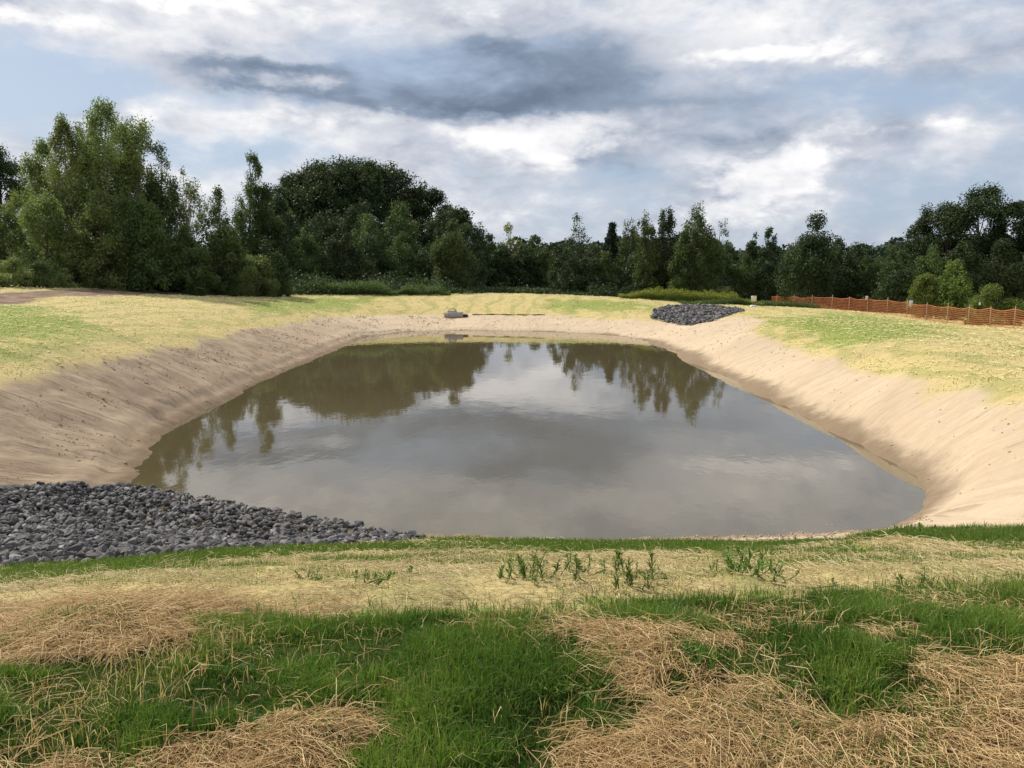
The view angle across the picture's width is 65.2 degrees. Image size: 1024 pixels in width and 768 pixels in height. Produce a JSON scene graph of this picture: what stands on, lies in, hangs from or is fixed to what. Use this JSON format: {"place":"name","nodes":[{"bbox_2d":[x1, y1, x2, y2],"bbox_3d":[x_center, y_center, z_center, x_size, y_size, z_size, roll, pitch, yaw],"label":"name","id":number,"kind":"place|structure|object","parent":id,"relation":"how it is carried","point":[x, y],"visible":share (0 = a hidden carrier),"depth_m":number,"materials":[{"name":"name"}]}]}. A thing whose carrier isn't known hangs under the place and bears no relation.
{"place":"outdoors","nodes":[
{"label":"outdoors","id":0,"kind":"place"},
{"bbox_2d":[0,265,1023,767],"bbox_3d":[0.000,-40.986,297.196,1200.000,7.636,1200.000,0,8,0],"label":"ground","id":1,"kind":"structure","parent":0,"point":[960,445],"depth_m":22.24,"materials":[{"name":"soil"}]},
{"bbox_2d":[0,143,31,256],"label":"oak tree","id":2,"kind":"object","parent":1,"relation":"on","point":[9,168],"visible":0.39,"depth_m":75.63,"materials":[{"name":"green plant"}]},
{"bbox_2d":[0,209,34,273],"label":"poplar tree","id":3,"kind":"object","parent":1,"relation":"on","point":[7,218],"visible":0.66,"depth_m":57.17,"materials":[{"name":"green plant"}]},
{"bbox_2d":[0,256,35,286],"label":"shrub","id":4,"kind":"object","parent":1,"relation":"on","point":[11,264],"visible":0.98,"depth_m":51.13,"materials":[{"name":"green plant"}]},
{"bbox_2d":[0,152,69,272],"label":"poplar tree","id":5,"kind":"object","parent":1,"relation":"on","point":[31,164],"visible":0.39,"depth_m":60.93,"materials":[{"name":"green plant"}]},
{"bbox_2d":[20,260,58,287],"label":"shrub","id":6,"kind":"object","parent":1,"relation":"on","point":[45,269],"visible":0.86,"depth_m":52.36,"materials":[{"name":"green plant"}]},
{"bbox_2d":[21,137,72,259],"label":"poplar tree","id":7,"kind":"object","parent":1,"relation":"on","point":[41,147],"visible":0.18,"depth_m":63.80,"materials":[{"name":"green plant"}]},
{"bbox_2d":[16,188,78,283],"label":"leafy tree","id":8,"kind":"object","parent":1,"relation":"on","point":[35,224],"visible":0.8,"depth_m":55.69,"materials":[{"name":"green plant"}]},
{"bbox_2d":[51,268,80,287],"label":"shrub","id":9,"kind":"object","parent":1,"relation":"on","point":[63,274],"visible":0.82,"depth_m":54.32,"materials":[{"name":"green plant"}]},
{"bbox_2d":[36,111,99,274],"label":"poplar tree","id":10,"kind":"object","parent":1,"relation":"on","point":[57,139],"visible":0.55,"depth_m":58.69,"materials":[{"name":"green plant"}]},
{"bbox_2d":[52,120,114,271],"label":"poplar tree","id":11,"kind":"object","parent":1,"relation":"on","point":[79,128],"visible":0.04,"depth_m":62.81,"materials":[{"name":"green plant"}]},
{"bbox_2d":[57,188,139,289],"label":"leafy tree","id":12,"kind":"object","parent":1,"relation":"on","point":[90,223],"visible":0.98,"depth_m":56.20,"materials":[{"name":"green plant"}]},
{"bbox_2d":[61,96,150,284],"label":"poplar tree","id":13,"kind":"object","parent":1,"relation":"on","point":[98,161],"visible":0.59,"depth_m":58.85,"materials":[{"name":"green plant"}]},
{"bbox_2d":[98,116,145,272],"label":"poplar tree","id":14,"kind":"object","parent":1,"relation":"on","point":[122,127],"visible":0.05,"depth_m":63.43,"materials":[{"name":"green plant"}]},
{"bbox_2d":[103,111,176,279],"label":"poplar tree","id":15,"kind":"object","parent":1,"relation":"on","point":[135,143],"visible":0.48,"depth_m":60.37,"materials":[{"name":"green plant"}]},
{"bbox_2d":[110,196,184,292],"label":"leafy tree","id":16,"kind":"object","parent":1,"relation":"on","point":[144,232],"visible":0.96,"depth_m":57.61,"materials":[{"name":"green plant"}]},
{"bbox_2d":[135,141,190,280],"label":"poplar tree","id":17,"kind":"object","parent":1,"relation":"on","point":[173,195],"visible":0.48,"depth_m":62.06,"materials":[{"name":"green plant"}]},
{"bbox_2d":[168,166,210,258],"label":"thin tree","id":18,"kind":"object","parent":1,"relation":"on","point":[192,190],"visible":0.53,"depth_m":64.64,"materials":[{"name":"green plant"}]},
{"bbox_2d":[163,223,220,295],"label":"leafy tree","id":19,"kind":"object","parent":1,"relation":"on","point":[180,260],"visible":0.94,"depth_m":58.84,"materials":[{"name":"green plant"}]},
{"bbox_2d":[0,481,425,566],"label":"stone pile","id":20,"kind":"object","parent":1,"relation":"on","point":[14,517],"visible":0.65,"depth_m":13.81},
{"bbox_2d":[185,273,240,294],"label":"shrub","id":21,"kind":"object","parent":1,"relation":"on","point":[228,291],"visible":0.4,"depth_m":61.78,"materials":[{"name":"green plant"}]},
{"bbox_2d":[195,185,240,276],"label":"poplar tree","id":22,"kind":"object","parent":1,"relation":"on","point":[217,193],"visible":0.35,"depth_m":67.19,"materials":[{"name":"green plant"}]},
{"bbox_2d":[199,221,253,295],"label":"leafy tree","id":23,"kind":"object","parent":1,"relation":"on","point":[221,233],"visible":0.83,"depth_m":61.76,"materials":[{"name":"green plant"}]},
{"bbox_2d":[211,237,255,293],"label":"leafy tree","id":24,"kind":"object","parent":1,"relation":"on","point":[215,270],"visible":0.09,"depth_m":64.73,"materials":[{"name":"green plant"}]},
{"bbox_2d":[230,149,276,265],"label":"poplar tree","id":25,"kind":"object","parent":1,"relation":"on","point":[239,221],"visible":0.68,"depth_m":88.97,"materials":[{"name":"green plant"}]},
{"bbox_2d":[228,254,280,296],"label":"shrub","id":26,"kind":"object","parent":1,"relation":"on","point":[248,289],"visible":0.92,"depth_m":63.26,"materials":[{"name":"green plant"}]},
{"bbox_2d":[243,182,296,278],"label":"leafy tree","id":27,"kind":"object","parent":1,"relation":"on","point":[265,192],"visible":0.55,"depth_m":89.59,"materials":[{"name":"green plant"}]},
{"bbox_2d":[253,236,294,296],"label":"leafy tree","id":28,"kind":"object","parent":1,"relation":"on","point":[275,258],"visible":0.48,"depth_m":65.16,"materials":[{"name":"green plant"}]},
{"bbox_2d":[252,229,296,272],"label":"leafy tree","id":29,"kind":"object","parent":1,"relation":"on","point":[280,245],"visible":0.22,"depth_m":90.04,"materials":[{"name":"green plant"}]},
{"bbox_2d":[257,272,293,296],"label":"shrub","id":30,"kind":"object","parent":1,"relation":"on","point":[288,289],"visible":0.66,"depth_m":65.07,"materials":[{"name":"green plant"}]},
{"bbox_2d":[264,195,314,279],"label":"leafy tree","id":31,"kind":"object","parent":1,"relation":"on","point":[279,207],"visible":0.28,"depth_m":109.02,"materials":[{"name":"green plant"}]},
{"bbox_2d":[267,170,328,273],"label":"oak tree","id":32,"kind":"object","parent":1,"relation":"on","point":[280,189],"visible":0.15,"depth_m":141.50,"materials":[{"name":"green plant"}]},
{"bbox_2d":[285,227,328,283],"label":"leafy tree","id":33,"kind":"object","parent":1,"relation":"on","point":[310,247],"visible":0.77,"depth_m":90.27,"materials":[{"name":"green plant"}]},
{"bbox_2d":[297,217,329,274],"label":"leafy tree","id":34,"kind":"object","parent":1,"relation":"on","point":[324,221],"visible":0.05,"depth_m":116.58,"materials":[{"name":"green plant"}]},
{"bbox_2d":[276,165,355,271],"label":"oak tree","id":35,"kind":"object","parent":1,"relation":"on","point":[318,199],"visible":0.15,"depth_m":139.90,"materials":[{"name":"green plant"}]},
{"bbox_2d":[304,209,347,276],"label":"leafy tree","id":36,"kind":"object","parent":1,"relation":"on","point":[325,234],"visible":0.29,"depth_m":109.45,"materials":[{"name":"green plant"}]},
{"bbox_2d":[317,221,365,281],"label":"leafy tree","id":37,"kind":"object","parent":1,"relation":"on","point":[344,247],"visible":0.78,"depth_m":90.01,"materials":[{"name":"green plant"}]},
{"bbox_2d":[279,153,409,275],"label":"oak tree","id":38,"kind":"object","parent":1,"relation":"on","point":[319,174],"visible":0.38,"depth_m":138.24,"materials":[{"name":"green plant"}]},
{"bbox_2d":[294,278,398,295],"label":"meadow weeds","id":39,"kind":"object","parent":1,"relation":"on","point":[370,286],"visible":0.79,"depth_m":69.88,"materials":[{"name":"green plant"}]},
{"bbox_2d":[337,198,377,275],"label":"leafy tree","id":40,"kind":"object","parent":1,"relation":"on","point":[352,214],"visible":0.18,"depth_m":116.95,"materials":[{"name":"green plant"}]},
{"bbox_2d":[299,156,425,238],"label":"oak tree","id":41,"kind":"object","parent":1,"relation":"on","point":[358,165],"visible":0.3,"depth_m":138.90,"materials":[{"name":"green plant"}]},
{"bbox_2d":[317,564,415,586],"bbox_3d":[-0.776,1.147,4.873,0.604,0.254,0.575,7,11,39],"label":"weed plant","id":42,"kind":"object","parent":1,"relation":"on","point":[380,580],"visible":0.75,"depth_m":4.79,"materials":[{"name":"green plant"}]},
{"bbox_2d":[341,213,393,281],"label":"leafy tree","id":43,"kind":"object","parent":1,"relation":"on","point":[366,226],"visible":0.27,"depth_m":109.29,"materials":[{"name":"green plant"}]},
{"bbox_2d":[347,234,398,282],"label":"leafy tree","id":44,"kind":"object","parent":1,"relation":"on","point":[370,248],"visible":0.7,"depth_m":90.50,"materials":[{"name":"green plant"}]},
{"bbox_2d":[335,160,436,239],"label":"oak tree","id":45,"kind":"object","parent":1,"relation":"on","point":[401,174],"visible":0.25,"depth_m":140.53,"materials":[{"name":"green plant"}]},
{"bbox_2d":[375,201,423,278],"label":"leafy tree","id":46,"kind":"object","parent":1,"relation":"on","point":[402,216],"visible":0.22,"depth_m":117.41,"materials":[{"name":"green plant"}]},
{"bbox_2d":[373,218,426,277],"label":"leafy tree","id":47,"kind":"object","parent":1,"relation":"on","point":[398,229],"visible":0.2,"depth_m":109.42,"materials":[{"name":"green plant"}]},
{"bbox_2d":[381,231,424,283],"label":"leafy tree","id":48,"kind":"object","parent":1,"relation":"on","point":[401,254],"visible":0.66,"depth_m":89.90,"materials":[{"name":"green plant"}]},
{"bbox_2d":[378,181,454,273],"label":"oak tree","id":49,"kind":"object","parent":1,"relation":"on","point":[434,197],"visible":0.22,"depth_m":142.50,"materials":[{"name":"green plant"}]},
{"bbox_2d":[397,283,451,295],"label":"meadow plants","id":50,"kind":"object","parent":1,"relation":"on","point":[418,289],"visible":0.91,"depth_m":71.02,"materials":[{"name":"green plant"}]},
{"bbox_2d":[415,227,457,281],"label":"leafy tree","id":51,"kind":"object","parent":1,"relation":"on","point":[427,267],"visible":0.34,"depth_m":90.01,"materials":[{"name":"green plant"}]},
{"bbox_2d":[416,205,459,281],"label":"leafy tree","id":52,"kind":"object","parent":1,"relation":"on","point":[439,211],"visible":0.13,"depth_m":116.90,"materials":[{"name":"green plant"}]},
{"bbox_2d":[429,218,479,288],"label":"leafy tree","id":53,"kind":"object","parent":1,"relation":"on","point":[443,255],"visible":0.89,"depth_m":77.10,"materials":[{"name":"green plant"}]},
{"bbox_2d":[444,309,467,317],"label":"outlet box","id":54,"kind":"object","parent":1,"relation":"on","point":[451,314],"visible":0.99,"depth_m":62.02,"materials":[{"name":"concrete"}]},
{"bbox_2d":[423,205,491,285],"label":"oak tree","id":55,"kind":"object","parent":1,"relation":"on","point":[461,215],"visible":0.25,"depth_m":114.68,"materials":[{"name":"green plant"}]},
{"bbox_2d":[447,222,488,288],"label":"leafy tree","id":56,"kind":"object","parent":1,"relation":"on","point":[467,229],"visible":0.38,"depth_m":90.18,"materials":[{"name":"green plant"}]},
{"bbox_2d":[480,232,502,285],"label":"leafy tree","id":57,"kind":"object","parent":1,"relation":"on","point":[493,245],"visible":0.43,"depth_m":139.58,"materials":[{"name":"green plant"}]},
{"bbox_2d":[482,242,522,286],"label":"leafy tree","id":58,"kind":"object","parent":1,"relation":"on","point":[497,260],"visible":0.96,"depth_m":135.80,"materials":[{"name":"green plant"}]},
{"bbox_2d":[497,222,521,259],"label":"thin tree","id":59,"kind":"object","parent":1,"relation":"on","point":[508,229],"visible":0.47,"depth_m":139.73,"materials":[{"name":"green plant"}]},
{"bbox_2d":[0,256,1021,318],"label":"undergrowth","id":60,"kind":"object","parent":1,"relation":"on","point":[393,285],"visible":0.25,"depth_m":74.76,"materials":[{"name":"green plant"}]},
{"bbox_2d":[0,575,1023,767],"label":"lush grass","id":61,"kind":"structure","parent":1,"relation":"on","point":[536,664],"depth_m":3.20,"materials":[{"name":"green plant"}]},
{"bbox_2d":[0,521,1023,628],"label":"slope grass","id":62,"kind":"structure","parent":1,"relation":"on","point":[992,533],"depth_m":7.24,"materials":[{"name":"plant"}]},
{"bbox_2d":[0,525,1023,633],"bbox_3d":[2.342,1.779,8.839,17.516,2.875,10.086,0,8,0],"label":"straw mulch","id":63,"kind":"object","parent":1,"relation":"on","point":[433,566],"visible":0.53,"depth_m":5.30,"materials":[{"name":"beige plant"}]},
{"bbox_2d":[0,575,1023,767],"bbox_3d":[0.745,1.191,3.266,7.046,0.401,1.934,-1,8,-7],"label":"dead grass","id":64,"kind":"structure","parent":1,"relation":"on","point":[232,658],"depth_m":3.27,"materials":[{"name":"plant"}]},
{"bbox_2d":[0,287,1023,390],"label":"field grass","id":65,"kind":"structure","parent":1,"relation":"on","point":[811,321],"depth_m":38.28,"materials":[{"name":"green plant"}]},
{"bbox_2d":[0,568,1023,767],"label":"dry hay","id":66,"kind":"object","parent":1,"relation":"on","point":[704,748],"visible":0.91,"depth_m":2.89,"materials":[{"name":"plant"}]},
{"bbox_2d":[0,285,1023,403],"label":"field straw","id":67,"kind":"object","parent":1,"relation":"on","point":[763,327],"visible":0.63,"depth_m":40.49,"materials":[{"name":"beige plant"}]},
{"bbox_2d":[7,315,1023,539],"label":"soil clods","id":68,"kind":"object","parent":1,"relation":"on","point":[326,352],"visible":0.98,"depth_m":33.79,"materials":[{"name":"beige soil"}]},
{"bbox_2d":[495,553,537,580],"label":"weed plant","id":69,"kind":"object","parent":1,"relation":"on","point":[519,560],"visible":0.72,"depth_m":4.58,"materials":[{"name":"green plant"}]},
{"bbox_2d":[505,243,544,286],"label":"leafy tree","id":70,"kind":"object","parent":1,"relation":"on","point":[525,257],"visible":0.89,"depth_m":136.22,"materials":[{"name":"green plant"}]},
{"bbox_2d":[38,231,1020,273],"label":"distant wood","id":71,"kind":"object","parent":1,"relation":"on","point":[874,252],"visible":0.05,"depth_m":203.28,"materials":[{"name":"green plant"}]},
{"bbox_2d":[527,234,548,285],"label":"leafy tree","id":72,"kind":"object","parent":1,"relation":"on","point":[536,239],"visible":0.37,"depth_m":139.61,"materials":[{"name":"green plant"}]},
{"bbox_2d":[504,545,576,585],"bbox_3d":[0.191,1.042,4.630,0.377,0.256,0.447,-3,9,-21],"label":"weed plant","id":73,"kind":"object","parent":1,"relation":"on","point":[535,562],"visible":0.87,"depth_m":4.61,"materials":[{"name":"green plant"}]},
{"bbox_2d":[521,245,560,286],"label":"leafy tree","id":74,"kind":"object","parent":1,"relation":"on","point":[541,257],"visible":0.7,"depth_m":137.24,"materials":[{"name":"green plant"}]},
{"bbox_2d":[542,243,573,284],"label":"leafy tree","id":75,"kind":"object","parent":1,"relation":"on","point":[558,251],"visible":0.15,"depth_m":147.61,"materials":[{"name":"green plant"}]},
{"bbox_2d":[546,246,590,291],"label":"leafy tree","id":76,"kind":"object","parent":1,"relation":"on","point":[564,284],"visible":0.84,"depth_m":81.78,"materials":[{"name":"green plant"}]},
{"bbox_2d":[559,212,596,270],"label":"thin tree","id":77,"kind":"object","parent":1,"relation":"on","point":[570,240],"visible":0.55,"depth_m":98.25,"materials":[{"name":"green plant"}]},
{"bbox_2d":[562,552,607,575],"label":"weed plant","id":78,"kind":"object","parent":1,"relation":"on","point":[577,565],"visible":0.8,"depth_m":4.74,"materials":[{"name":"green plant"}]},
{"bbox_2d":[570,244,613,291],"label":"leafy tree","id":79,"kind":"object","parent":1,"relation":"on","point":[594,248],"visible":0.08,"depth_m":96.29,"materials":[{"name":"green plant"}]},
{"bbox_2d":[574,248,611,291],"label":"leafy tree","id":80,"kind":"object","parent":1,"relation":"on","point":[586,267],"visible":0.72,"depth_m":82.38,"materials":[{"name":"green plant"}]},
{"bbox_2d":[565,679,624,716],"bbox_3d":[0.327,1.181,3.020,0.190,0.115,0.218,-4,9,-27],"label":"weed plant","id":81,"kind":"object","parent":1,"relation":"on","point":[591,693],"visible":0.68,"depth_m":3.03,"materials":[{"name":"green plant"}]},
{"bbox_2d":[590,251,630,289],"label":"leafy tree","id":82,"kind":"object","parent":1,"relation":"on","point":[609,270],"visible":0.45,"depth_m":83.40,"materials":[{"name":"green plant"}]},
{"bbox_2d":[604,222,621,265],"label":"pine tree","id":83,"kind":"object","parent":1,"relation":"on","point":[612,236],"visible":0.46,"depth_m":98.02,"materials":[{"name":"green plant"}]},
{"bbox_2d":[567,549,660,589],"bbox_3d":[0.569,1.036,4.452,0.505,0.194,0.423,3,9,19],"label":"weed plant","id":84,"kind":"object","parent":1,"relation":"on","point":[628,572],"visible":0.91,"depth_m":4.41,"materials":[{"name":"green plant"}]},
{"bbox_2d":[612,217,641,287],"label":"poplar tree","id":85,"kind":"object","parent":1,"relation":"on","point":[626,244],"visible":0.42,"depth_m":94.40,"materials":[{"name":"green plant"}]},
{"bbox_2d":[614,254,639,288],"label":"leafy tree","id":86,"kind":"object","parent":1,"relation":"on","point":[628,272],"visible":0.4,"depth_m":84.40,"materials":[{"name":"green plant"}]},
{"bbox_2d":[630,209,666,289],"label":"poplar tree","id":87,"kind":"object","parent":1,"relation":"on","point":[649,256],"visible":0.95,"depth_m":77.45,"materials":[{"name":"green plant"}]},
{"bbox_2d":[638,260,670,290],"label":"leafy tree","id":88,"kind":"object","parent":1,"relation":"on","point":[667,279],"visible":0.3,"depth_m":78.42,"materials":[{"name":"green plant"}]},
{"bbox_2d":[651,205,679,289],"label":"poplar tree","id":89,"kind":"object","parent":1,"relation":"on","point":[665,227],"visible":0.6,"depth_m":78.25,"materials":[{"name":"green plant"}]},
{"bbox_2d":[665,233,698,291],"label":"leafy tree","id":90,"kind":"object","parent":1,"relation":"on","point":[677,277],"visible":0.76,"depth_m":74.53,"materials":[{"name":"green plant"}]},
{"bbox_2d":[617,285,764,305],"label":"goldenrod patch","id":91,"kind":"object","parent":1,"relation":"on","point":[664,294],"visible":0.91,"depth_m":68.78,"materials":[{"name":"green plant"}]},
{"bbox_2d":[650,303,744,325],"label":"stone spillway","id":92,"kind":"object","parent":1,"relation":"on","point":[698,313],"visible":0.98,"depth_m":56.08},
{"bbox_2d":[671,201,724,292],"label":"poplar tree","id":93,"kind":"object","parent":1,"relation":"on","point":[701,234],"visible":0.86,"depth_m":74.15,"materials":[{"name":"green plant"}]},
{"bbox_2d":[679,642,718,678],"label":"weed plant","id":94,"kind":"object","parent":1,"relation":"on","point":[709,661],"visible":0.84,"depth_m":3.12,"materials":[{"name":"green plant"}]},
{"bbox_2d":[705,219,732,288],"label":"thin tree","id":95,"kind":"object","parent":1,"relation":"on","point":[721,265],"visible":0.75,"depth_m":74.71,"materials":[{"name":"green plant"}]},
{"bbox_2d":[711,251,740,294],"label":"leafy tree","id":96,"kind":"object","parent":1,"relation":"on","point":[729,268],"visible":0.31,"depth_m":81.30,"materials":[{"name":"green plant"}]},
{"bbox_2d":[721,242,741,287],"label":"leafy tree","id":97,"kind":"object","parent":1,"relation":"on","point":[736,255],"visible":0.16,"depth_m":96.13,"materials":[{"name":"green plant"}]},
{"bbox_2d":[704,545,775,577],"bbox_3d":[1.387,1.044,4.712,0.330,0.308,0.515,-2,8,-13],"label":"weed plant","id":98,"kind":"object","parent":1,"relation":"on","point":[746,560],"visible":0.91,"depth_m":4.71,"materials":[{"name":"green plant"}]},
{"bbox_2d":[727,252,759,300],"label":"leafy tree","id":99,"kind":"object","parent":1,"relation":"on","point":[745,277],"visible":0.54,"depth_m":82.56,"materials":[{"name":"green plant"}]},
{"bbox_2d":[739,231,760,295],"label":"leafy tree","id":100,"kind":"object","parent":1,"relation":"on","point":[751,251],"visible":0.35,"depth_m":90.38,"materials":[{"name":"green plant"}]},
{"bbox_2d":[676,298,849,309],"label":"tall grass","id":101,"kind":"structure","parent":1,"relation":"on","point":[774,303],"depth_m":68.42,"materials":[{"name":"green plant"}]},
{"bbox_2d":[746,256,784,301],"label":"leafy tree","id":102,"kind":"object","parent":1,"relation":"on","point":[767,267],"visible":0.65,"depth_m":83.47,"materials":[{"name":"green plant"}]},
{"bbox_2d":[604,515,932,540],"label":"shore pebbles","id":103,"kind":"object","parent":1,"relation":"on","point":[780,536],"visible":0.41,"depth_m":13.11,"materials":[{"name":"stone"}]},
{"bbox_2d":[757,227,783,295],"label":"leafy tree","id":104,"kind":"object","parent":1,"relation":"on","point":[765,253],"visible":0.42,"depth_m":88.39,"materials":[{"name":"green plant"}]},
{"bbox_2d":[760,259,803,299],"label":"leafy tree","id":105,"kind":"object","parent":1,"relation":"on","point":[775,271],"visible":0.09,"depth_m":85.26,"materials":[{"name":"green plant"}]},
{"bbox_2d":[753,560,838,591],"bbox_3d":[1.592,1.071,4.425,0.273,0.171,0.470,-6,10,-35],"label":"weed plant","id":106,"kind":"object","parent":1,"relation":"on","point":[779,573],"visible":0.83,"depth_m":4.52,"materials":[{"name":"green plant"}]},
{"bbox_2d":[771,660,834,732],"bbox_3d":[1.073,1.173,2.966,0.181,0.114,0.432,7,11,38],"label":"weed plant","id":107,"kind":"object","parent":1,"relation":"on","point":[793,686],"visible":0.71,"depth_m":3.03,"materials":[{"name":"green plant"}]},
{"bbox_2d":[784,265,824,302],"label":"leafy tree","id":108,"kind":"object","parent":1,"relation":"on","point":[789,275],"visible":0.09,"depth_m":79.40,"materials":[{"name":"green plant"}]},
{"bbox_2d":[773,210,842,307],"label":"leafy tree","id":109,"kind":"object","parent":1,"relation":"on","point":[810,259],"visible":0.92,"depth_m":73.34,"materials":[{"name":"green plant"}]},
{"bbox_2d":[809,250,851,307],"label":"leafy tree","id":110,"kind":"object","parent":1,"relation":"on","point":[841,286],"visible":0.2,"depth_m":79.56,"materials":[{"name":"green plant"}]},
{"bbox_2d":[833,235,850,308],"label":"leafy tree","id":111,"kind":"object","parent":1,"relation":"on","point":[842,248],"visible":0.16,"depth_m":82.41,"materials":[{"name":"green plant"}]},
{"bbox_2d":[834,251,870,310],"label":"leafy tree","id":112,"kind":"object","parent":1,"relation":"on","point":[851,269],"visible":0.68,"depth_m":80.64,"materials":[{"name":"green plant"}]},
{"bbox_2d":[842,241,871,304],"label":"leafy tree","id":113,"kind":"object","parent":1,"relation":"on","point":[859,254],"visible":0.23,"depth_m":96.31,"materials":[{"name":"green plant"}]},
{"bbox_2d":[852,255,889,309],"label":"leafy tree","id":114,"kind":"object","parent":1,"relation":"on","point":[873,269],"visible":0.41,"depth_m":81.76,"materials":[{"name":"green plant"}]},
{"bbox_2d":[868,243,898,285],"label":"leafy tree","id":115,"kind":"object","parent":1,"relation":"on","point":[891,255],"visible":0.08,"depth_m":96.42,"materials":[{"name":"green plant"}]},
{"bbox_2d":[870,248,918,313],"label":"leafy tree","id":116,"kind":"object","parent":1,"relation":"on","point":[896,284],"visible":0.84,"depth_m":66.97,"materials":[{"name":"green plant"}]},
{"bbox_2d":[771,295,1023,328],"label":"safety fence","id":117,"kind":"object","parent":1,"relation":"on","point":[887,305],"visible":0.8,"depth_m":54.88,"materials":[{"name":"orange plastic"}]},
{"bbox_2d":[897,202,937,311],"label":"leafy tree","id":118,"kind":"object","parent":1,"relation":"on","point":[922,226],"visible":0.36,"depth_m":76.25,"materials":[{"name":"green plant"}]},
{"bbox_2d":[903,273,941,317],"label":"shrub","id":119,"kind":"object","parent":1,"relation":"on","point":[917,294],"visible":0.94,"depth_m":57.32,"materials":[{"name":"green plant"}]},
{"bbox_2d":[894,567,953,593],"bbox_3d":[2.210,1.079,4.347,0.298,0.137,0.246,0,8,0],"label":"weed plant","id":120,"kind":"object","parent":1,"relation":"on","point":[901,576],"visible":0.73,"depth_m":4.31,"materials":[{"name":"green plant"}]},
{"bbox_2d":[914,522,937,538],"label":"weed plant","id":121,"kind":"object","parent":1,"relation":"on","point":[931,532],"visible":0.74,"depth_m":9.16,"materials":[{"name":"green plant"}]},
{"bbox_2d":[907,243,952,315],"label":"leafy tree","id":122,"kind":"object","parent":1,"relation":"on","point":[922,265],"visible":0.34,"depth_m":67.03,"materials":[{"name":"green plant"}]},
{"bbox_2d":[907,200,989,315],"label":"oak tree","id":123,"kind":"object","parent":1,"relation":"on","point":[950,219],"visible":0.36,"depth_m":73.91,"materials":[{"name":"green plant"}]},
{"bbox_2d":[926,259,979,319],"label":"shrub","id":124,"kind":"object","parent":1,"relation":"on","point":[961,295],"visible":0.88,"depth_m":56.32,"materials":[{"name":"green plant"}]},
{"bbox_2d":[942,240,987,316],"label":"leafy tree","id":125,"kind":"object","parent":1,"relation":"on","point":[961,250],"visible":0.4,"depth_m":66.79,"materials":[{"name":"green plant"}]},
{"bbox_2d":[962,300,987,324],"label":"shrub","id":126,"kind":"object","parent":1,"relation":"on","point":[975,304],"visible":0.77,"depth_m":49.64,"materials":[{"name":"green plant"}]},
{"bbox_2d":[936,181,1021,309],"label":"oak tree","id":127,"kind":"object","parent":1,"relation":"on","point":[977,206],"visible":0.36,"depth_m":72.56,"materials":[{"name":"green plant"}]},
{"bbox_2d":[962,283,1023,325],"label":"shrub","id":128,"kind":"object","parent":1,"relation":"on","point":[989,292],"visible":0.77,"depth_m":51.08,"materials":[{"name":"green plant"}]},
{"bbox_2d":[977,199,1023,305],"label":"oak tree","id":129,"kind":"object","parent":1,"relation":"on","point":[996,230],"visible":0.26,"depth_m":72.33,"materials":[{"name":"green plant"}]},
{"bbox_2d":[978,237,1023,319],"label":"leafy tree","id":130,"kind":"object","parent":1,"relation":"on","point":[1000,249],"visible":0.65,"depth_m":66.76,"materials":[{"name":"green plant"}]},
{"bbox_2d":[0,0,1023,249],"label":"sky","id":131,"kind":"structure","parent":0,"point":[530,115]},
{"bbox_2d":[107,330,926,539],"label":"pond water","id":132,"kind":"structure","parent":0,"point":[520,434],"depth_m":19.99,"materials":[{"name":"grey liquid"}]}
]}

